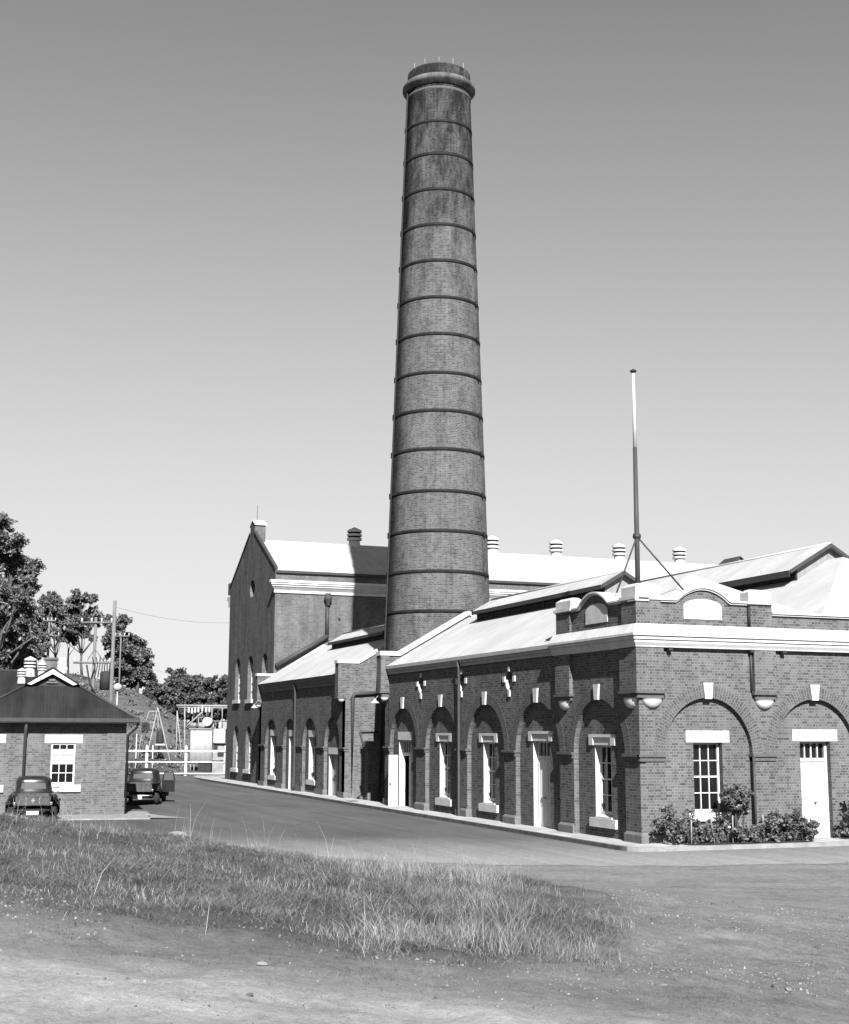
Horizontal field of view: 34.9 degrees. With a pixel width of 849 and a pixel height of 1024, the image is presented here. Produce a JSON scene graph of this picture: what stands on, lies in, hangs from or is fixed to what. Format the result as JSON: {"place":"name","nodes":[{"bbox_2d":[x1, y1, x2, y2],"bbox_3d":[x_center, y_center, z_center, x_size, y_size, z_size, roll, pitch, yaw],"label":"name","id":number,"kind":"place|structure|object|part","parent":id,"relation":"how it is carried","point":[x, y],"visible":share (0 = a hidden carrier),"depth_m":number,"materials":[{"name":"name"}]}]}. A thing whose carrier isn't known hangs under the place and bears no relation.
{"place":"outdoors","nodes":[
{"label":"outdoors","id":0,"kind":"place"},
{"bbox_2d":[0,665,225,779],"bbox_3d":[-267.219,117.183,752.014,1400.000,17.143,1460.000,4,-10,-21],"label":"hill","id":1,"kind":"structure","parent":0,"point":[140,700],"depth_m":117.17,"materials":[{"name":"grey plant"}]},
{"bbox_2d":[0,624,42,668],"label":"eucalypt tree","id":2,"kind":"object","parent":1,"relation":"on","point":[25,652],"visible":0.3,"depth_m":115.54,"materials":[{"name":"black plant"}]},
{"bbox_2d":[0,511,46,668],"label":"eucalypt tree","id":3,"kind":"object","parent":1,"relation":"on","point":[17,604],"visible":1,"depth_m":103.56,"materials":[{"name":"grey plant"}]},
{"bbox_2d":[24,610,55,669],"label":"eucalypt tree","id":4,"kind":"object","parent":1,"relation":"on","point":[40,649],"visible":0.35,"depth_m":126.76,"materials":[{"name":"grey plant"}]},
{"bbox_2d":[43,611,59,656],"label":"power pole","id":5,"kind":"object","parent":1,"relation":"on","point":[49,623],"visible":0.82,"depth_m":127.79,"materials":[{"name":"paint"}]},
{"bbox_2d":[32,591,73,661],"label":"eucalypt tree","id":6,"kind":"object","parent":1,"relation":"on","point":[52,602],"visible":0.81,"depth_m":131.59,"materials":[{"name":"grey plant"}]},
{"bbox_2d":[60,613,79,672],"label":"eucalypt tree","id":7,"kind":"object","parent":1,"relation":"on","point":[69,638],"visible":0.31,"depth_m":135.38,"materials":[{"name":"grey plant"}]},
{"bbox_2d":[61,588,104,675],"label":"eucalypt tree","id":8,"kind":"object","parent":1,"relation":"on","point":[75,616],"visible":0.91,"depth_m":131.56,"materials":[{"name":"grey plant"}]},
{"bbox_2d":[73,609,115,693],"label":"power pole","id":9,"kind":"object","parent":1,"relation":"on","point":[104,680],"visible":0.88,"depth_m":87.40,"materials":[{"name":"paint"}]},
{"bbox_2d":[109,600,116,702],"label":"power pole","id":10,"kind":"object","parent":1,"relation":"on","point":[112,654],"visible":0.6,"depth_m":84.59,"materials":[{"name":"wood"}]},
{"bbox_2d":[113,683,121,704],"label":"floodlight","id":11,"kind":"object","parent":1,"relation":"on","point":[117,687],"visible":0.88,"depth_m":97.04,"materials":[{"name":"paint"}]},
{"bbox_2d":[98,613,144,686],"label":"eucalypt tree","id":12,"kind":"object","parent":1,"relation":"on","point":[123,621],"visible":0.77,"depth_m":130.90,"materials":[{"name":"grey plant"}]},
{"bbox_2d":[115,633,129,683],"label":"power pole","id":13,"kind":"object","parent":1,"relation":"on","point":[120,636],"visible":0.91,"depth_m":129.46,"materials":[{"name":"paint"}]},
{"bbox_2d":[73,672,188,774],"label":"hillside scrub","id":14,"kind":"object","parent":1,"relation":"on","point":[133,746],"visible":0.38,"depth_m":117.64,"materials":[{"name":"grey plant"}]},
{"bbox_2d":[118,632,155,691],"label":"eucalypt tree","id":15,"kind":"object","parent":1,"relation":"on","point":[143,671],"visible":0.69,"depth_m":133.13,"materials":[{"name":"grey plant"}]},
{"bbox_2d":[142,676,163,704],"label":"eucalypt tree","id":16,"kind":"object","parent":1,"relation":"on","point":[151,686],"visible":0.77,"depth_m":173.55,"materials":[{"name":"grey plant"}]},
{"bbox_2d":[137,707,170,760],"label":"swing set","id":17,"kind":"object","parent":1,"relation":"on","point":[160,736],"depth_m":106.30,"materials":[{"name":"metal"}]},
{"bbox_2d":[160,703,173,710],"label":"eucalypt tree","id":18,"kind":"object","parent":1,"relation":"on","point":[167,707],"visible":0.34,"depth_m":183.75,"materials":[{"name":"grey plant"}]},
{"bbox_2d":[153,667,196,717],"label":"eucalypt tree","id":19,"kind":"object","parent":1,"relation":"on","point":[175,687],"visible":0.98,"depth_m":172.37,"materials":[{"name":"grey plant"}]},
{"bbox_2d":[125,745,225,775],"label":"rail fence","id":20,"kind":"object","parent":1,"relation":"on","point":[185,761],"visible":0.54,"depth_m":99.25,"materials":[{"name":"white paint"}]},
{"bbox_2d":[169,703,196,722],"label":"eucalypt tree","id":21,"kind":"object","parent":1,"relation":"on","point":[188,716],"visible":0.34,"depth_m":183.04,"materials":[{"name":"grey plant"}]},
{"bbox_2d":[184,674,208,727],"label":"eucalypt tree","id":22,"kind":"object","parent":1,"relation":"on","point":[201,688],"visible":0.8,"depth_m":183.18,"materials":[{"name":"grey plant"}]},
{"bbox_2d":[189,728,214,772],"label":"transformer cabinet","id":23,"kind":"object","parent":1,"relation":"on","point":[201,738],"visible":0.94,"depth_m":102.45,"materials":[{"name":"metal"}]},
{"bbox_2d":[193,701,226,729],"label":"eucalypt tree","id":24,"kind":"object","parent":1,"relation":"on","point":[217,714],"visible":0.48,"depth_m":179.89,"materials":[{"name":"grey plant"}]},
{"bbox_2d":[199,674,227,728],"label":"eucalypt tree","id":25,"kind":"object","parent":1,"relation":"on","point":[216,689],"visible":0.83,"depth_m":182.82,"materials":[{"name":"grey plant"}]},
{"bbox_2d":[219,683,227,717],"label":"eucalypt tree","id":26,"kind":"object","parent":1,"relation":"on","point":[223,701],"visible":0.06,"depth_m":176.97,"materials":[{"name":"grey plant"}]},
{"bbox_2d":[128,764,133,779],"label":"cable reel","id":27,"kind":"object","parent":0,"point":[132,767],"visible":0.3,"depth_m":72.59,"materials":[{"name":"grey"}]},
{"bbox_2d":[0,810,665,987],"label":"turf grass","id":28,"kind":"structure","parent":0,"point":[231,894],"depth_m":16.73,"materials":[{"name":"plant"}]},
{"bbox_2d":[0,801,848,1023],"bbox_3d":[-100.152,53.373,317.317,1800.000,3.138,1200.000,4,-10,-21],"label":"ground","id":29,"kind":"structure","parent":0,"point":[31,980],"depth_m":12.68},
{"bbox_2d":[18,811,182,819],"bbox_3d":[-16.752,12.027,53.212,14.500,0.059,4.600,3,-10,-16],"label":"cottage apron","id":30,"kind":"object","parent":29,"relation":"on","point":[127,815],"visible":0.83,"depth_m":53.26,"materials":[{"name":"concrete"}]},
{"bbox_2d":[135,734,136,767],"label":"marker stake","id":31,"kind":"object","parent":29,"relation":"on","point":[136,749],"visible":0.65,"depth_m":100.22,"materials":[{"name":"white paint"}]},
{"bbox_2d":[168,831,187,836],"bbox_3d":[-4.829,6.576,26.280,0.440,0.705,0.440,4,-10,-21],"label":"stone","id":32,"kind":"object","parent":29,"relation":"on","point":[179,832],"visible":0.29,"depth_m":26.22,"materials":[{"name":"stone"}]},
{"bbox_2d":[176,704,226,757],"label":"steel gantry","id":33,"kind":"object","parent":29,"relation":"on","point":[207,722],"visible":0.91,"depth_m":110.69,"materials":[{"name":"metal"}]},
{"bbox_2d":[193,775,224,777],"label":"kerb","id":34,"kind":"structure","parent":29,"relation":"on","point":[223,776],"depth_m":98.16,"materials":[{"name":"white concrete"}]},
{"bbox_2d":[212,722,226,772],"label":"switch kiosk","id":35,"kind":"object","parent":29,"relation":"on","point":[219,735],"visible":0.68,"depth_m":102.89,"materials":[{"name":"paint"}]},
{"bbox_2d":[256,961,268,965],"bbox_3d":[-1.361,3.813,11.368,0.112,0.051,0.084,4,-10,-21],"label":"stone","id":36,"kind":"object","parent":29,"relation":"on","point":[261,963],"visible":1,"depth_m":11.35,"materials":[{"name":"white stone"}]},
{"bbox_2d":[4,784,586,953],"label":"grass stalks","id":37,"kind":"object","parent":29,"relation":"on","point":[265,852],"depth_m":21.38,"materials":[{"name":"plant"}]},
{"bbox_2d":[253,624,384,800],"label":"engine house","id":38,"kind":"structure","parent":29,"relation":"on","point":[319,721],"depth_m":73.15,"materials":[{"name":"grey brick"}]},
{"bbox_2d":[268,730,275,779],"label":"window","id":39,"kind":"structure","parent":38,"relation":"in","point":[272,732],"depth_m":82.19,"materials":[{"name":"white paint"}]},
{"bbox_2d":[289,730,293,788],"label":"door","id":40,"kind":"structure","parent":38,"relation":"in","point":[291,732],"depth_m":78.29,"materials":[{"name":"white paint"}]},
{"bbox_2d":[305,730,315,784],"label":"window","id":41,"kind":"structure","parent":38,"relation":"in","point":[312,733],"depth_m":74.31,"materials":[{"name":"white paint"}]},
{"bbox_2d":[328,747,338,795],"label":"door","id":42,"kind":"structure","parent":38,"relation":"in","point":[334,751],"depth_m":70.58,"materials":[{"name":"wood"}]},
{"bbox_2d":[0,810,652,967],"bbox_3d":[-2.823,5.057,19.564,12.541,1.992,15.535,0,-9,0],"label":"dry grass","id":43,"kind":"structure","parent":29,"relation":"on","point":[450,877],"depth_m":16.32,"materials":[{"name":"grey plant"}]},
{"bbox_2d":[195,777,628,850],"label":"kerb","id":44,"kind":"structure","parent":29,"relation":"on","point":[566,839],"depth_m":51.04,"materials":[{"name":"concrete"}]},
{"bbox_2d":[0,827,848,1023],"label":"sparse tufts","id":45,"kind":"object","parent":29,"relation":"on","point":[525,961],"visible":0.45,"depth_m":13.61,"materials":[{"name":"grey plant"}]},
{"bbox_2d":[377,62,489,802],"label":"chimney stack","id":46,"kind":"object","parent":29,"relation":"on","point":[437,574],"visible":0.83,"depth_m":67.64,"materials":[{"name":"brick"}]},
{"bbox_2d":[225,505,743,783],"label":"boiler house","id":47,"kind":"structure","parent":29,"relation":"on","point":[290,602],"depth_m":91.37,"materials":[{"name":"brick"}]},
{"bbox_2d":[236,733,237,767],"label":"window","id":48,"kind":"structure","parent":47,"relation":"in","point":[237,733],"depth_m":94.73,"materials":[{"name":"white glass"}]},
{"bbox_2d":[238,665,239,699],"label":"window","id":49,"kind":"structure","parent":47,"relation":"in","point":[239,665],"depth_m":95.40,"materials":[{"name":"white glass"}]},
{"bbox_2d":[249,734,250,768],"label":"window","id":50,"kind":"structure","parent":47,"relation":"in","point":[249,734],"depth_m":91.27,"materials":[{"name":"white glass"}]},
{"bbox_2d":[251,665,252,698],"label":"window","id":51,"kind":"structure","parent":47,"relation":"in","point":[251,665],"depth_m":91.92,"materials":[{"name":"white glass"}]},
{"bbox_2d":[203,777,848,846],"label":"footpath","id":52,"kind":"structure","parent":29,"relation":"on","point":[546,830],"depth_m":48.50,"materials":[{"name":"grey concrete"}]},
{"bbox_2d":[655,803,687,844],"bbox_3d":[7.310,9.236,39.938,1.140,1.256,0.808,4,-10,-21],"label":"garden shrub","id":53,"kind":"object","parent":52,"relation":"on","point":[667,819],"visible":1,"depth_m":39.86,"materials":[{"name":"grey plant"}]},
{"bbox_2d":[675,839,814,844],"bbox_3d":[9.766,9.997,40.911,4.650,0.001,1.070,4,-10,-21],"label":"garden bed","id":54,"kind":"object","parent":52,"relation":"on","point":[770,841],"visible":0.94,"depth_m":40.59,"materials":[{"name":"soil"}]},
{"bbox_2d":[680,807,711,844],"bbox_3d":[8.003,9.394,40.247,1.021,1.193,0.749,4,-10,-21],"label":"garden shrub","id":55,"kind":"object","parent":54,"relation":"on","point":[696,836],"visible":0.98,"depth_m":40.15,"materials":[{"name":"grey plant"}]},
{"bbox_2d":[696,814,726,842],"bbox_3d":[8.569,9.516,40.389,1.099,0.923,0.612,4,-10,-21],"label":"garden shrub","id":56,"kind":"object","parent":54,"relation":"on","point":[715,829],"visible":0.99,"depth_m":40.31,"materials":[{"name":"grey plant"}]},
{"bbox_2d":[709,809,714,842],"bbox_3d":[8.582,9.406,40.274,0.178,1.055,0.040,2,-10,-12],"label":"garden stake","id":57,"kind":"object","parent":54,"relation":"on","point":[711,824],"visible":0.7,"depth_m":40.28,"materials":[{"name":"wood"}]},
{"bbox_2d":[732,815,733,842],"bbox_3d":[9.260,9.549,40.512,0.036,0.852,0.076,-6,-11,35],"label":"garden stake","id":58,"kind":"object","parent":54,"relation":"on","point":[732,832],"visible":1,"depth_m":40.48,"materials":[{"name":"wood"}]},
{"bbox_2d":[718,783,753,827],"bbox_3d":[9.509,9.102,40.983,1.102,1.854,0.900,0,-9,-1],"label":"garden shrub","id":59,"kind":"object","parent":54,"relation":"on","point":[735,801],"visible":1,"depth_m":40.97,"materials":[{"name":"grey plant"}]},
{"bbox_2d":[721,820,762,842],"bbox_3d":[9.610,9.650,40.593,1.537,0.776,0.717,4,-10,-21],"label":"garden shrub","id":60,"kind":"object","parent":54,"relation":"on","point":[739,832],"visible":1,"depth_m":40.57,"materials":[{"name":"grey plant"}]},
{"bbox_2d":[745,810,791,842],"bbox_3d":[10.481,9.619,41.151,1.567,1.060,1.133,0,-9,0],"label":"garden shrub","id":61,"kind":"object","parent":54,"relation":"on","point":[771,828],"visible":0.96,"depth_m":40.98,"materials":[{"name":"grey plant"}]},
{"bbox_2d":[778,808,805,840],"bbox_3d":[11.245,9.601,41.375,0.832,1.035,0.713,0,-9,-1],"label":"garden shrub","id":62,"kind":"object","parent":54,"relation":"on","point":[796,823],"visible":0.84,"depth_m":41.30,"materials":[{"name":"grey plant"}]},
{"bbox_2d":[797,816,820,841],"bbox_3d":[11.822,9.728,41.497,0.931,0.821,0.654,4,-10,-21],"label":"garden shrub","id":63,"kind":"object","parent":54,"relation":"on","point":[809,833],"visible":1,"depth_m":41.37,"materials":[{"name":"grey plant"}]},
{"bbox_2d":[837,790,848,835],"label":"garden shrub","id":64,"kind":"object","parent":52,"relation":"on","point":[844,824],"visible":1,"depth_m":42.37,"materials":[{"name":"grey plant"}]},
{"bbox_2d":[375,542,848,843],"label":"pump house","id":65,"kind":"structure","parent":29,"relation":"on","point":[597,705],"depth_m":43.67,"materials":[{"name":"grey brick"}]},
{"bbox_2d":[388,732,411,806],"bbox_3d":[-0.999,11.524,60.127,0.795,3.410,1.860,4,-10,-21],"label":"door","id":66,"kind":"structure","parent":65,"relation":"in","point":[406,737],"depth_m":60.61,"materials":[{"name":"white paint"}]},
{"bbox_2d":[435,733,452,806],"bbox_3d":[0.916,10.635,55.807,0.350,2.944,1.728,4,-10,-21],"label":"window","id":67,"kind":"structure","parent":65,"relation":"in","point":[445,800],"depth_m":56.03,"materials":[{"name":"white paint"}]},
{"bbox_2d":[478,733,498,812],"bbox_3d":[2.558,9.944,51.544,0.350,2.944,1.728,4,-10,-21],"label":"window","id":68,"kind":"structure","parent":65,"relation":"in","point":[492,738],"depth_m":51.77,"materials":[{"name":"white paint"}]},
{"bbox_2d":[528,731,552,827],"bbox_3d":[4.205,9.418,47.300,0.350,3.424,1.908,4,-10,-21],"label":"door","id":69,"kind":"structure","parent":65,"relation":"in","point":[543,738],"depth_m":47.55,"materials":[{"name":"white paint"}]},
{"bbox_2d":[588,734,617,828],"bbox_3d":[5.804,8.588,43.119,0.350,2.924,1.728,4,-10,-21],"label":"window","id":70,"kind":"structure","parent":65,"relation":"in","point":[605,819],"depth_m":43.29,"materials":[{"name":"white paint"}]},
{"bbox_2d":[616,369,683,592],"bbox_3d":[7.363,-0.711,44.546,2.632,8.190,0.220,4,-10,-23],"label":"flagpole","id":71,"kind":"object","parent":65,"relation":"on","point":[636,536],"visible":0.91,"depth_m":44.25,"materials":[{"name":"grey metal"}]},
{"bbox_2d":[685,731,731,820],"bbox_3d":[8.736,8.152,41.740,1.560,2.740,0.370,4,-10,-21],"label":"window","id":72,"kind":"structure","parent":65,"relation":"in","point":[705,743],"depth_m":41.87,"materials":[{"name":"white paint"}]},
{"bbox_2d":[792,729,836,837],"bbox_3d":[12.448,8.689,43.132,1.720,3.420,0.320,4,-10,-21],"label":"door","id":73,"kind":"structure","parent":65,"relation":"in","point":[813,754],"depth_m":43.24,"materials":[{"name":"white paint"}]},
{"bbox_2d":[627,841,848,851],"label":"kerb","id":74,"kind":"structure","parent":29,"relation":"on","point":[730,847],"depth_m":39.89,"materials":[{"name":"concrete"}]},
{"bbox_2d":[0,0,848,728],"label":"sky","id":75,"kind":"structure","parent":0,"point":[201,200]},
{"bbox_2d":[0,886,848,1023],"bbox_3d":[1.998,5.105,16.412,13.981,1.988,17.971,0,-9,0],"label":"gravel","id":76,"kind":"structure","parent":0,"point":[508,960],"depth_m":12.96,"materials":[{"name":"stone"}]},
{"bbox_2d":[62,780,848,865],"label":"road","id":77,"kind":"structure","parent":0,"point":[317,823],"depth_m":44.57,"materials":[{"name":"grey asphalt"}]},
{"bbox_2d":[5,775,59,819],"bbox_3d":[-15.226,11.104,52.486,2.000,1.660,4.813,3,-10,-16],"label":"car","id":78,"kind":"object","parent":77,"relation":"on","point":[41,791],"visible":0.91,"depth_m":51.44,"materials":[{"name":"paint"}]},
{"bbox_2d":[0,656,140,815],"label":"brick cottage","id":79,"kind":"structure","parent":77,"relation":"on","point":[66,734],"depth_m":54.70,"materials":[{"name":"grey brick"}]},
{"bbox_2d":[0,734,5,791],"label":"window","id":80,"kind":"structure","parent":79,"relation":"in","point":[2,736],"depth_m":53.95,"materials":[{"name":"white paint"}]},
{"bbox_2d":[45,735,82,791],"bbox_3d":[-14.619,10.145,54.504,1.480,2.270,0.290,3,-10,-16],"label":"window","id":81,"kind":"structure","parent":79,"relation":"in","point":[62,765],"depth_m":54.52,"materials":[{"name":"white paint"}]},
{"bbox_2d":[124,768,174,804],"bbox_3d":[-13.234,13.079,64.501,2.386,1.660,4.813,1,-9,-5],"label":"utility truck","id":82,"kind":"object","parent":77,"relation":"on","point":[142,783],"visible":0.8,"depth_m":64.18,"materials":[{"name":"paint"}]},
{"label":"door","id":83,"kind":"part","parent":82,"relation":"part of","materials":[{"name":"paint"}]}
]}

